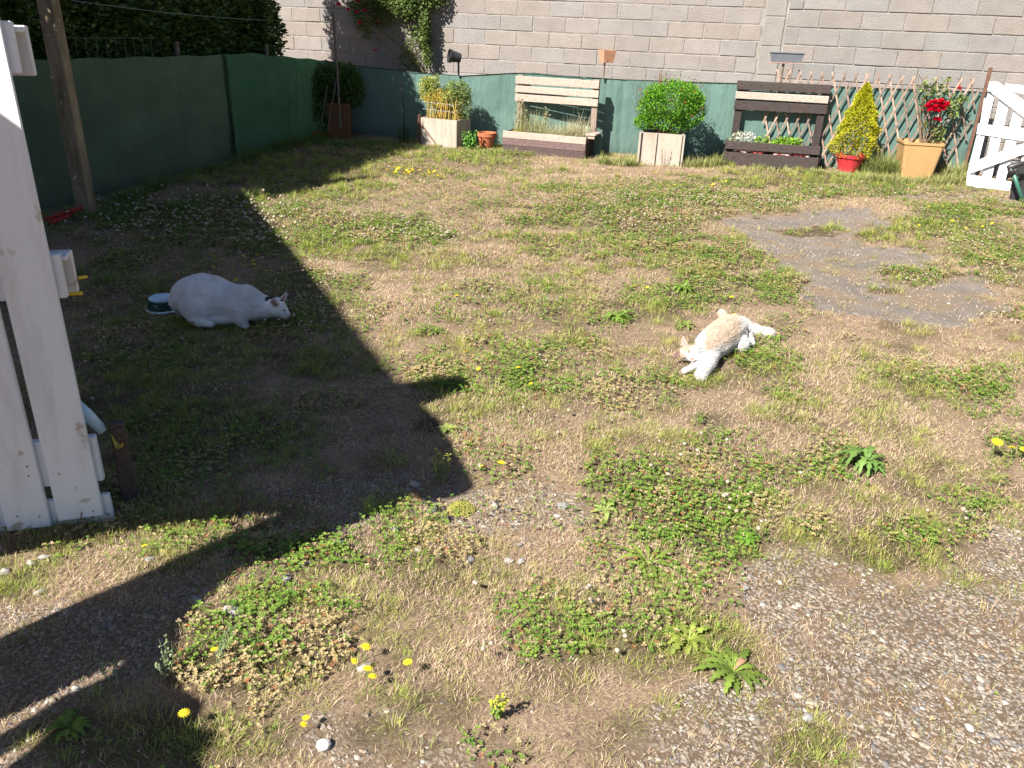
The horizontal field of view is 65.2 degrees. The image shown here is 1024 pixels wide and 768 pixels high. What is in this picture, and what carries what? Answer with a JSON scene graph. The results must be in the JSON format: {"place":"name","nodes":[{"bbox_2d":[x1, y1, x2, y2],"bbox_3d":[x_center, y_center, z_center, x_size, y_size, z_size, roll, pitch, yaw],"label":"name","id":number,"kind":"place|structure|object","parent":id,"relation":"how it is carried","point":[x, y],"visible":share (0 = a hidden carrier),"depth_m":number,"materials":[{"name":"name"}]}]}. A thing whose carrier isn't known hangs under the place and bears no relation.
{"place":"outdoors","nodes":[
{"label":"outdoors","id":0,"kind":"place"},
{"bbox_2d":[0,134,1023,767],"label":"ground","id":1,"kind":"structure","parent":0,"point":[372,742],"depth_m":3.02,"materials":[{"name":"soil"}]},
{"bbox_2d":[0,568,9,574],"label":"stone","id":2,"kind":"object","parent":1,"relation":"on","point":[7,570],"visible":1,"depth_m":2.48,"materials":[{"name":"white stone"}]},
{"bbox_2d":[26,560,35,565],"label":"stone","id":3,"kind":"object","parent":1,"relation":"on","point":[29,564],"visible":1,"depth_m":2.51,"materials":[{"name":"white stone"}]},
{"bbox_2d":[33,588,44,595],"bbox_3d":[-1.417,0.624,2.401,0.036,0.016,0.021,-20,33,-40],"label":"stone","id":4,"kind":"object","parent":1,"relation":"on","point":[41,591],"visible":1,"depth_m":2.40,"materials":[{"name":"beige stone"}]},
{"bbox_2d":[37,554,49,559],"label":"stone","id":5,"kind":"object","parent":1,"relation":"on","point":[41,557],"visible":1,"depth_m":2.54,"materials":[{"name":"white stone"}]},
{"bbox_2d":[0,20,114,530],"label":"pallet gate","id":6,"kind":"structure","parent":1,"relation":"on","point":[61,457],"depth_m":2.47,"materials":[{"name":"white paint"}]},
{"bbox_2d":[43,206,82,224],"bbox_3d":[-3.614,-1.360,6.433,0.196,0.124,0.347,14,27,24],"label":"red tool","id":7,"kind":"object","parent":1,"relation":"on","point":[61,216],"visible":0.85,"depth_m":6.39,"materials":[{"name":"paint"}]},
{"bbox_2d":[42,708,89,744],"bbox_3d":[-1.078,0.826,1.944,0.104,0.031,0.109,2,25,0],"label":"leafy weed","id":8,"kind":"object","parent":1,"relation":"on","point":[65,719],"visible":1,"depth_m":1.94,"materials":[{"name":"green plant"}]},
{"bbox_2d":[36,0,97,214],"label":"wooden post","id":9,"kind":"object","parent":1,"relation":"on","point":[56,45],"visible":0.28,"depth_m":6.29,"materials":[{"name":"wood"}]},
{"bbox_2d":[93,651,120,681],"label":"flowering weed","id":10,"kind":"object","parent":1,"relation":"on","point":[114,670],"visible":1,"depth_m":2.08,"materials":[{"name":"green plant"}]},
{"bbox_2d":[108,420,138,502],"bbox_3d":[-1.367,0.292,2.822,0.058,0.361,0.042,-11,28,-27],"label":"short stake","id":11,"kind":"object","parent":1,"relation":"on","point":[125,469],"visible":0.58,"depth_m":2.80,"materials":[{"name":"brown wood"}]},
{"bbox_2d":[81,401,106,434],"bbox_3d":[-1.440,0.106,2.705,0.114,0.148,0.044,-5,26,-15],"label":"white tube","id":12,"kind":"object","parent":11,"relation":"attached to","point":[95,423],"visible":0.58,"depth_m":2.71,"materials":[{"name":"white plastic"}]},
{"bbox_2d":[111,434,122,448],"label":"yellow leaf","id":13,"kind":"object","parent":11,"relation":"hanging from","point":[117,445],"visible":1,"depth_m":2.74,"materials":[{"name":"yellow plant"}]},
{"bbox_2d":[0,0,288,59],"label":"laurel hedge","id":14,"kind":"object","parent":1,"relation":"on","point":[160,32],"visible":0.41,"depth_m":8.14,"materials":[{"name":"green plant"}]},
{"bbox_2d":[72,0,273,20],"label":"line wire","id":15,"kind":"object","parent":14,"relation":"attached to","point":[168,12],"visible":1,"depth_m":8.01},
{"bbox_2d":[145,556,154,563],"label":"stone","id":16,"kind":"object","parent":1,"relation":"on","point":[150,557],"visible":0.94,"depth_m":2.56,"materials":[{"name":"grey stone"}]},
{"bbox_2d":[146,293,174,314],"bbox_3d":[-2.027,-0.470,4.645,0.196,0.077,0.196,2,25,0],"label":"pet bowl","id":17,"kind":"object","parent":1,"relation":"on","point":[160,301],"visible":0.69,"depth_m":4.58,"materials":[{"name":"ceramic"}]},
{"bbox_2d":[155,634,173,682],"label":"flowering weed","id":18,"kind":"object","parent":1,"relation":"on","point":[166,666],"visible":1,"depth_m":2.10,"materials":[{"name":"green plant"}]},
{"bbox_2d":[12,39,327,212],"bbox_3d":[-3.548,-2.648,7.787,0.139,1.362,8.140,7,25,11],"label":"netting fence","id":19,"kind":"object","parent":1,"relation":"on","point":[141,116],"visible":0.83,"depth_m":7.98,"materials":[{"name":"fabric"}]},
{"bbox_2d":[178,708,188,727],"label":"yellow flower","id":20,"kind":"object","parent":1,"relation":"on","point":[184,712],"visible":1,"depth_m":1.94,"materials":[{"name":"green plant"}]},
{"bbox_2d":[191,595,202,603],"bbox_3d":[-0.943,0.644,2.390,0.037,0.020,0.033,2,25,0],"label":"stone","id":21,"kind":"object","parent":1,"relation":"on","point":[195,597],"visible":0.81,"depth_m":2.39,"materials":[{"name":"grey stone"}]},
{"bbox_2d":[201,587,209,595],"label":"stone","id":22,"kind":"object","parent":1,"relation":"on","point":[206,591],"visible":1,"depth_m":2.42,"materials":[{"name":"grey stone"}]},
{"bbox_2d":[216,621,236,666],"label":"flowering weed","id":23,"kind":"object","parent":1,"relation":"on","point":[224,646],"visible":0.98,"depth_m":2.16,"materials":[{"name":"green plant"}]},
{"bbox_2d":[168,273,289,329],"bbox_3d":[-1.565,-0.456,4.404,0.716,0.307,0.284,2,25,0],"label":"cat","id":24,"kind":"object","parent":1,"relation":"on","point":[204,300],"visible":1,"depth_m":4.33},
{"bbox_2d":[222,605,241,617],"bbox_3d":[-0.819,0.666,2.351,0.067,0.030,0.042,15,28,26],"label":"stone","id":25,"kind":"object","parent":1,"relation":"on","point":[231,611],"visible":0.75,"depth_m":2.34,"materials":[{"name":"white stone"}]},
{"bbox_2d":[282,574,290,581],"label":"stone","id":26,"kind":"object","parent":1,"relation":"on","point":[287,578],"visible":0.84,"depth_m":2.48,"materials":[{"name":"white stone"}]},
{"bbox_2d":[300,721,307,734],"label":"yellow flower","id":27,"kind":"object","parent":1,"relation":"on","point":[302,723],"visible":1,"depth_m":1.94,"materials":[{"name":"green plant"}]},
{"bbox_2d":[299,560,309,566],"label":"stone","id":28,"kind":"object","parent":1,"relation":"on","point":[307,562],"visible":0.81,"depth_m":2.56,"materials":[{"name":"grey stone"}]},
{"bbox_2d":[302,714,308,729],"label":"yellow flower","id":29,"kind":"object","parent":1,"relation":"on","point":[305,717],"visible":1,"depth_m":1.95,"materials":[{"name":"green plant"}]},
{"bbox_2d":[312,131,326,137],"bbox_3d":[-2.776,-3.487,11.181,0.357,0.079,0.214,0,25,-4],"label":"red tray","id":30,"kind":"object","parent":1,"relation":"on","point":[323,132],"visible":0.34,"depth_m":11.11,"materials":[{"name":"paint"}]},
{"bbox_2d":[316,738,331,750],"bbox_3d":[-0.454,0.870,1.927,0.038,0.023,0.034,2,25,0],"label":"pebble","id":31,"kind":"object","parent":1,"relation":"on","point":[323,744],"visible":1,"depth_m":1.92,"materials":[{"name":"stone"}]},
{"bbox_2d":[320,85,327,130],"bbox_3d":[-2.534,-3.712,10.769,0.149,0.591,0.013,-7,26,-20],"label":"stick","id":32,"kind":"object","parent":1,"relation":"on","point":[323,107],"visible":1,"depth_m":10.76,"materials":[{"name":"brown wood"}]},
{"bbox_2d":[327,80,336,130],"bbox_3d":[-2.424,-3.740,10.754,0.167,0.655,0.017,-6,26,-18],"label":"stick","id":33,"kind":"object","parent":1,"relation":"on","point":[331,105],"visible":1,"depth_m":10.75,"materials":[{"name":"brown wood"}]},
{"bbox_2d":[332,12,341,128],"bbox_3d":[-2.321,-4.132,10.600,0.050,1.446,0.032,2,25,0],"label":"pole","id":34,"kind":"object","parent":1,"relation":"on","point":[336,63],"visible":1,"depth_m":10.58,"materials":[{"name":"brown wood"}]},
{"bbox_2d":[326,102,352,139],"bbox_3d":[-2.391,-3.663,11.121,0.310,0.475,0.291,1,25,-4],"label":"plant pot","id":35,"kind":"object","parent":1,"relation":"on","point":[346,131],"visible":0.96,"depth_m":11.00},
{"bbox_2d":[310,58,366,132],"bbox_3d":[-2.439,-3.972,11.117,0.886,1.034,0.589,2,25,0],"label":"corner bush","id":36,"kind":"object","parent":35,"relation":"in","point":[347,88],"visible":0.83,"depth_m":10.96,"materials":[{"name":"green plant"}]},
{"bbox_2d":[357,662,371,673],"bbox_3d":[-0.397,0.767,2.165,0.023,0.026,0.046,20,30,34],"label":"stone","id":37,"kind":"object","parent":1,"relation":"on","point":[360,670],"visible":0.66,"depth_m":2.15,"materials":[{"name":"white stone"}]},
{"bbox_2d":[361,642,370,661],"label":"yellow flower","id":38,"kind":"object","parent":1,"relation":"on","point":[365,646],"visible":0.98,"depth_m":2.17,"materials":[{"name":"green plant"}]},
{"bbox_2d":[362,665,371,683],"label":"yellow flower","id":39,"kind":"object","parent":1,"relation":"on","point":[366,668],"visible":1,"depth_m":2.09,"materials":[{"name":"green plant"}]},
{"bbox_2d":[363,495,374,514],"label":"seedling","id":40,"kind":"object","parent":1,"relation":"on","point":[369,505],"visible":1,"depth_m":2.82,"materials":[{"name":"green plant"}]},
{"bbox_2d":[368,673,376,692],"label":"yellow flower","id":41,"kind":"object","parent":1,"relation":"on","point":[372,676],"visible":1,"depth_m":2.08,"materials":[{"name":"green plant"}]},
{"bbox_2d":[400,79,404,142],"bbox_3d":[-1.479,-3.680,10.793,0.059,0.815,0.014,2,25,0],"label":"stick","id":42,"kind":"object","parent":1,"relation":"on","point":[403,113],"visible":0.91,"depth_m":10.81,"materials":[{"name":"brown wood"}]},
{"bbox_2d":[397,124,409,143],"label":"leafy weed","id":43,"kind":"object","parent":1,"relation":"on","point":[407,133],"visible":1,"depth_m":10.92,"materials":[{"name":"green plant"}]},
{"bbox_2d":[403,658,411,678],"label":"yellow flower","id":44,"kind":"object","parent":1,"relation":"on","point":[407,661],"visible":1,"depth_m":2.12,"materials":[{"name":"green plant"}]},
{"bbox_2d":[409,480,420,488],"bbox_3d":[-0.366,0.378,3.026,0.055,0.030,0.032,17,29,30],"label":"stone","id":45,"kind":"object","parent":1,"relation":"on","point":[415,484],"visible":1,"depth_m":3.01,"materials":[{"name":"grey stone"}]},
{"bbox_2d":[425,325,444,334],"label":"dandelion plant","id":46,"kind":"object","parent":1,"relation":"on","point":[435,328],"visible":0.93,"depth_m":4.48,"materials":[{"name":"green plant"}]},
{"bbox_2d":[430,448,451,484],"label":"dry weed","id":47,"kind":"object","parent":1,"relation":"on","point":[441,464],"visible":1,"depth_m":3.05,"materials":[{"name":"green plant"}]},
{"bbox_2d":[417,115,470,148],"bbox_3d":[-0.923,-3.443,10.862,0.598,0.392,0.441,13,27,22],"label":"planter box","id":48,"kind":"object","parent":1,"relation":"on","point":[443,132],"visible":0.82,"depth_m":10.72,"materials":[{"name":"wood"}]},
{"bbox_2d":[416,74,476,119],"bbox_3d":[-0.894,-3.834,10.697,0.837,0.581,0.406,13,27,22],"label":"bamboo","id":49,"kind":"object","parent":48,"relation":"on","point":[450,97],"visible":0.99,"depth_m":10.65,"materials":[{"name":"plant"}]},
{"bbox_2d":[428,372,469,393],"bbox_3d":[-0.291,-0.004,3.810,0.230,0.051,0.168,-4,25,-14],"label":"thistle rosette","id":50,"kind":"object","parent":1,"relation":"on","point":[448,383],"visible":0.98,"depth_m":3.82,"materials":[{"name":"green plant"}]},
{"bbox_2d":[437,423,460,434],"bbox_3d":[-0.279,0.185,3.441,0.090,0.025,0.099,-11,28,-27],"label":"plantain","id":51,"kind":"object","parent":1,"relation":"on","point":[444,428],"visible":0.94,"depth_m":3.43,"materials":[{"name":"green plant"}]},
{"bbox_2d":[446,501,475,516],"bbox_3d":[-0.185,0.445,2.895,0.109,0.025,0.104,2,25,0],"label":"moss cushion","id":52,"kind":"object","parent":1,"relation":"on","point":[460,505],"visible":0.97,"depth_m":2.88,"materials":[{"name":"yellow plant"}]},
{"bbox_2d":[465,555,473,563],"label":"stone","id":53,"kind":"object","parent":1,"relation":"on","point":[471,559],"visible":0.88,"depth_m":2.62,"materials":[{"name":"grey stone"}]},
{"bbox_2d":[461,130,477,148],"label":"leafy weed","id":54,"kind":"object","parent":1,"relation":"on","point":[469,141],"visible":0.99,"depth_m":10.54,"materials":[{"name":"green plant"}]},
{"bbox_2d":[477,131,496,148],"bbox_3d":[-0.341,-3.276,10.761,0.261,0.210,0.261,2,25,0],"label":"terracotta pot","id":55,"kind":"object","parent":1,"relation":"on","point":[486,138],"visible":0.96,"depth_m":10.68,"materials":[{"name":"ceramic"}]},
{"bbox_2d":[491,502,497,509],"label":"stone","id":56,"kind":"object","parent":1,"relation":"on","point":[494,504],"visible":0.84,"depth_m":2.91,"materials":[{"name":"white stone"}]},
{"bbox_2d":[488,692,509,720],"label":"weed","id":57,"kind":"object","parent":1,"relation":"on","point":[498,712],"visible":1,"depth_m":1.99,"materials":[{"name":"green plant"}]},
{"bbox_2d":[504,557,513,563],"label":"stone","id":58,"kind":"object","parent":1,"relation":"on","point":[509,559],"visible":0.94,"depth_m":2.63,"materials":[{"name":"white stone"}]},
{"bbox_2d":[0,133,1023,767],"bbox_3d":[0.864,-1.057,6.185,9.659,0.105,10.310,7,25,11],"label":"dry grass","id":59,"kind":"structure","parent":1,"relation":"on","point":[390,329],"depth_m":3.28,"materials":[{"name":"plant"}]},
{"bbox_2d":[0,128,1023,767],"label":"green grass","id":60,"kind":"structure","parent":1,"relation":"on","point":[886,168],"depth_m":3.65,"materials":[{"name":"green plant"}]},
{"bbox_2d":[0,147,1023,767],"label":"gravel","id":61,"kind":"structure","parent":1,"relation":"on","point":[978,689],"depth_m":2.26,"materials":[{"name":"grey gravel"}]},
{"bbox_2d":[0,134,1023,767],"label":"clover","id":62,"kind":"object","parent":1,"relation":"on","point":[522,598],"depth_m":3.88,"materials":[{"name":"green plant"}]},
{"bbox_2d":[517,557,524,564],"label":"stone","id":63,"kind":"object","parent":1,"relation":"on","point":[521,560],"visible":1,"depth_m":2.62,"materials":[{"name":"white stone"}]},
{"bbox_2d":[502,75,602,158],"bbox_3d":[0.562,-3.492,10.479,1.264,0.963,0.504,11,26,18],"label":"pallet planter","id":64,"kind":"object","parent":1,"relation":"on","point":[590,146],"visible":0.91,"depth_m":10.46,"materials":[{"name":"brown wood"}]},
{"bbox_2d":[508,98,601,139],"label":"dry plants","id":65,"kind":"object","parent":64,"relation":"in","point":[576,131],"visible":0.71,"depth_m":10.50,"materials":[{"name":"plant"}]},
{"bbox_2d":[557,502,569,509],"bbox_3d":[0.189,0.445,2.931,0.039,0.029,0.036,20,30,33],"label":"stone","id":66,"kind":"object","parent":1,"relation":"on","point":[565,505],"visible":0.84,"depth_m":2.92,"materials":[{"name":"white stone"}]},
{"bbox_2d":[590,498,618,519],"bbox_3d":[0.335,0.452,2.912,0.102,0.022,0.149,2,25,0],"label":"plantain","id":67,"kind":"object","parent":1,"relation":"on","point":[601,508],"visible":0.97,"depth_m":2.92,"materials":[{"name":"green plant"}]},
{"bbox_2d":[604,310,634,321],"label":"dandelion plant","id":68,"kind":"object","parent":1,"relation":"on","point":[617,314],"visible":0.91,"depth_m":4.75,"materials":[{"name":"green plant"}]},
{"bbox_2d":[611,542,680,583],"bbox_3d":[0.453,0.567,2.644,0.251,0.037,0.200,23,32,37],"label":"leafy weed","id":69,"kind":"object","parent":1,"relation":"on","point":[652,566],"visible":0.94,"depth_m":2.63,"materials":[{"name":"green plant"}]},
{"bbox_2d":[269,0,1023,176],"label":"block wall","id":70,"kind":"structure","parent":1,"relation":"on","point":[727,41],"depth_m":10.54,"materials":[{"name":"concrete"}]},
{"bbox_2d":[337,0,449,72],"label":"climbing rose","id":71,"kind":"object","parent":70,"relation":"attached to","point":[422,7],"visible":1,"depth_m":11.31,"materials":[{"name":"green plant"}]},
{"bbox_2d":[325,60,991,173],"bbox_3d":[1.562,-3.577,10.645,8.620,1.026,0.093,7,25,11],"label":"netting fence","id":72,"kind":"object","parent":1,"relation":"on","point":[379,111],"visible":0.42,"depth_m":10.62,"materials":[{"name":"green fabric"}]},
{"bbox_2d":[447,49,461,75],"bbox_3d":[-0.775,-4.324,10.759,0.186,0.342,0.176,-6,26,-17],"label":"pot on stake","id":73,"kind":"object","parent":72,"relation":"on","point":[453,55],"visible":1,"depth_m":10.69,"materials":[{"name":"black plastic"}]},
{"bbox_2d":[637,129,684,166],"bbox_3d":[1.888,-2.986,10.099,0.560,0.390,0.394,7,25,11],"label":"planter box","id":74,"kind":"object","parent":1,"relation":"on","point":[653,146],"visible":0.88,"depth_m":9.94,"materials":[{"name":"wood"}]},
{"bbox_2d":[632,70,708,133],"bbox_3d":[1.942,-3.460,9.864,0.986,0.779,0.707,2,25,0],"label":"salvia bush","id":75,"kind":"object","parent":74,"relation":"on","point":[691,100],"visible":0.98,"depth_m":9.79,"materials":[{"name":"green plant"}]},
{"bbox_2d":[673,279,695,293],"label":"dandelion plant","id":76,"kind":"object","parent":1,"relation":"on","point":[681,287],"visible":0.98,"depth_m":5.29,"materials":[{"name":"green plant"}]},
{"bbox_2d":[674,319,695,329],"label":"dandelion plant","id":77,"kind":"object","parent":1,"relation":"on","point":[686,324],"visible":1,"depth_m":4.69,"materials":[{"name":"green plant"}]},
{"bbox_2d":[663,620,712,654],"bbox_3d":[0.515,0.724,2.304,0.151,0.031,0.142,2,25,0],"label":"dandelion plant","id":78,"kind":"object","parent":1,"relation":"on","point":[678,642],"visible":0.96,"depth_m":2.30,"materials":[{"name":"green plant"}]},
{"bbox_2d":[671,309,775,380],"bbox_3d":[1.124,-0.255,4.342,0.372,0.201,0.937,18,29,31],"label":"cat","id":79,"kind":"object","parent":1,"relation":"on","point":[720,337],"visible":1,"depth_m":4.21},
{"bbox_2d":[692,645,770,695],"bbox_3d":[0.599,0.780,2.200,0.214,0.030,0.180,-8,26,-21],"label":"thistle rosette","id":80,"kind":"object","parent":1,"relation":"on","point":[740,658],"visible":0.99,"depth_m":2.19,"materials":[{"name":"green plant"}]},
{"bbox_2d":[733,529,756,544],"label":"leafy weed","id":81,"kind":"object","parent":1,"relation":"on","point":[748,540],"visible":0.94,"depth_m":2.75,"materials":[{"name":"green plant"}]},
{"bbox_2d":[764,334,785,341],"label":"dandelion plant","id":82,"kind":"object","parent":1,"relation":"on","point":[775,337],"visible":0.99,"depth_m":4.54,"materials":[{"name":"green plant"}]},
{"bbox_2d":[723,80,831,169],"bbox_3d":[3.322,-3.248,10.058,1.178,1.004,0.354,7,25,11],"label":"pallet planter","id":83,"kind":"object","parent":1,"relation":"on","point":[767,158],"visible":0.91,"depth_m":10.04,"materials":[{"name":"brown wood"}]},
{"bbox_2d":[729,130,756,141],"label":"white flowers","id":84,"kind":"object","parent":83,"relation":"on","point":[747,137],"visible":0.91,"depth_m":10.13,"materials":[{"name":"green plant"}]},
{"bbox_2d":[732,149,764,153],"bbox_3d":[2.991,-2.943,10.121,0.396,0.049,0.032,7,25,11],"label":"compost bag","id":85,"kind":"object","parent":83,"relation":"in","point":[755,152],"visible":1,"depth_m":10.11,"materials":[{"name":"plastic"}]},
{"bbox_2d":[754,134,769,142],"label":"green herb","id":86,"kind":"object","parent":83,"relation":"in","point":[766,139],"visible":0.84,"depth_m":10.10,"materials":[{"name":"green plant"}]},
{"bbox_2d":[768,51,804,93],"bbox_3d":[3.387,-3.871,9.967,0.422,0.491,0.158,9,25,14],"label":"trough on stake","id":87,"kind":"object","parent":83,"relation":"on","point":[783,58],"visible":1,"depth_m":9.85,"materials":[{"name":"grey plastic"}]},
{"bbox_2d":[770,136,802,144],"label":"geranium","id":88,"kind":"object","parent":83,"relation":"in","point":[789,141],"visible":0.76,"depth_m":10.02,"materials":[{"name":"green plant"}]},
{"bbox_2d":[773,152,809,156],"bbox_3d":[3.502,-2.875,10.023,0.456,0.049,0.032,7,25,11],"label":"compost bag","id":89,"kind":"object","parent":83,"relation":"in","point":[785,154],"visible":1,"depth_m":10.02,"materials":[{"name":"plastic"}]},
{"bbox_2d":[802,712,812,722],"bbox_3d":[0.762,0.861,2.060,0.028,0.024,0.030,8,25,12],"label":"stone","id":90,"kind":"object","parent":1,"relation":"on","point":[808,716],"visible":1,"depth_m":2.06,"materials":[{"name":"white stone"}]},
{"bbox_2d":[836,152,866,171],"bbox_3d":[4.279,-2.810,10.136,0.363,0.205,0.363,2,25,0],"label":"red pot","id":91,"kind":"object","parent":1,"relation":"on","point":[849,163],"visible":0.82,"depth_m":10.03,"materials":[{"name":"plastic"}]},
{"bbox_2d":[826,82,881,159],"bbox_3d":[4.307,-3.270,9.937,0.645,0.911,0.641,2,25,0],"label":"golden conifer","id":92,"kind":"object","parent":91,"relation":"in","point":[863,94],"visible":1,"depth_m":9.84,"materials":[{"name":"yellow plant"}]},
{"bbox_2d":[831,445,885,477],"bbox_3d":[1.419,0.300,3.236,0.228,0.094,0.218,2,25,0],"label":"leafy weed","id":93,"kind":"object","parent":1,"relation":"on","point":[867,459],"visible":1,"depth_m":3.21,"materials":[{"name":"green plant"}]},
{"bbox_2d":[762,69,979,173],"bbox_3d":[4.402,-3.271,9.996,2.458,1.135,0.021,7,25,11],"label":"trellis","id":94,"kind":"object","parent":1,"relation":"on","point":[894,107],"visible":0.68,"depth_m":9.91,"materials":[{"name":"brown wood"}]},
{"bbox_2d":[896,138,945,178],"bbox_3d":[5.006,-2.789,9.894,0.477,0.420,0.432,6,25,9],"label":"ochre planter","id":95,"kind":"object","parent":1,"relation":"on","point":[916,157],"visible":0.91,"depth_m":9.73,"materials":[{"name":"plastic"}]},
{"bbox_2d":[916,75,969,143],"bbox_3d":[5.126,-3.294,9.629,0.628,0.792,0.316,2,25,0],"label":"rose bush","id":96,"kind":"object","parent":95,"relation":"on","point":[930,105],"visible":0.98,"depth_m":9.56,"materials":[{"name":"green plant"}]},
{"bbox_2d":[963,67,992,169],"bbox_3d":[5.657,-3.172,9.752,0.038,1.282,0.036,7,25,10],"label":"fence stake","id":97,"kind":"object","parent":1,"relation":"on","point":[988,76],"visible":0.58,"depth_m":9.70,"materials":[{"name":"wood"}]},
{"bbox_2d":[966,82,1023,190],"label":"picket gate","id":98,"kind":"structure","parent":1,"relation":"on","point":[1012,133],"depth_m":9.22,"materials":[{"name":"white paint"}]},
{"bbox_2d":[1005,84,1023,93],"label":"white board","id":99,"kind":"object","parent":98,"relation":"attached to","point":[1016,88],"visible":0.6,"depth_m":9.17,"materials":[{"name":"paint"}]},
{"bbox_2d":[988,438,1003,458],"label":"yellow flower","id":100,"kind":"object","parent":1,"relation":"on","point":[997,441],"visible":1,"depth_m":3.30,"materials":[{"name":"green plant"}]},
{"bbox_2d":[977,99,1023,179],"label":"wire panel","id":101,"kind":"object","parent":1,"relation":"on","point":[1004,126],"visible":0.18,"depth_m":9.50,"materials":[{"name":"metal"}]},
{"bbox_2d":[1006,161,1023,202],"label":"tube frame","id":102,"kind":"object","parent":1,"relation":"on","point":[1017,187],"visible":0.99,"depth_m":8.58,"materials":[{"name":"green metal"}]},
{"bbox_2d":[599,50,616,78],"bbox_3d":[1.226,-4.151,10.399,0.176,0.352,0.176,-6,26,-18],"label":"pot on stake","id":103,"kind":"object","parent":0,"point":[606,56],"visible":1,"depth_m":10.31,"materials":[{"name":"ceramic"}]}
]}

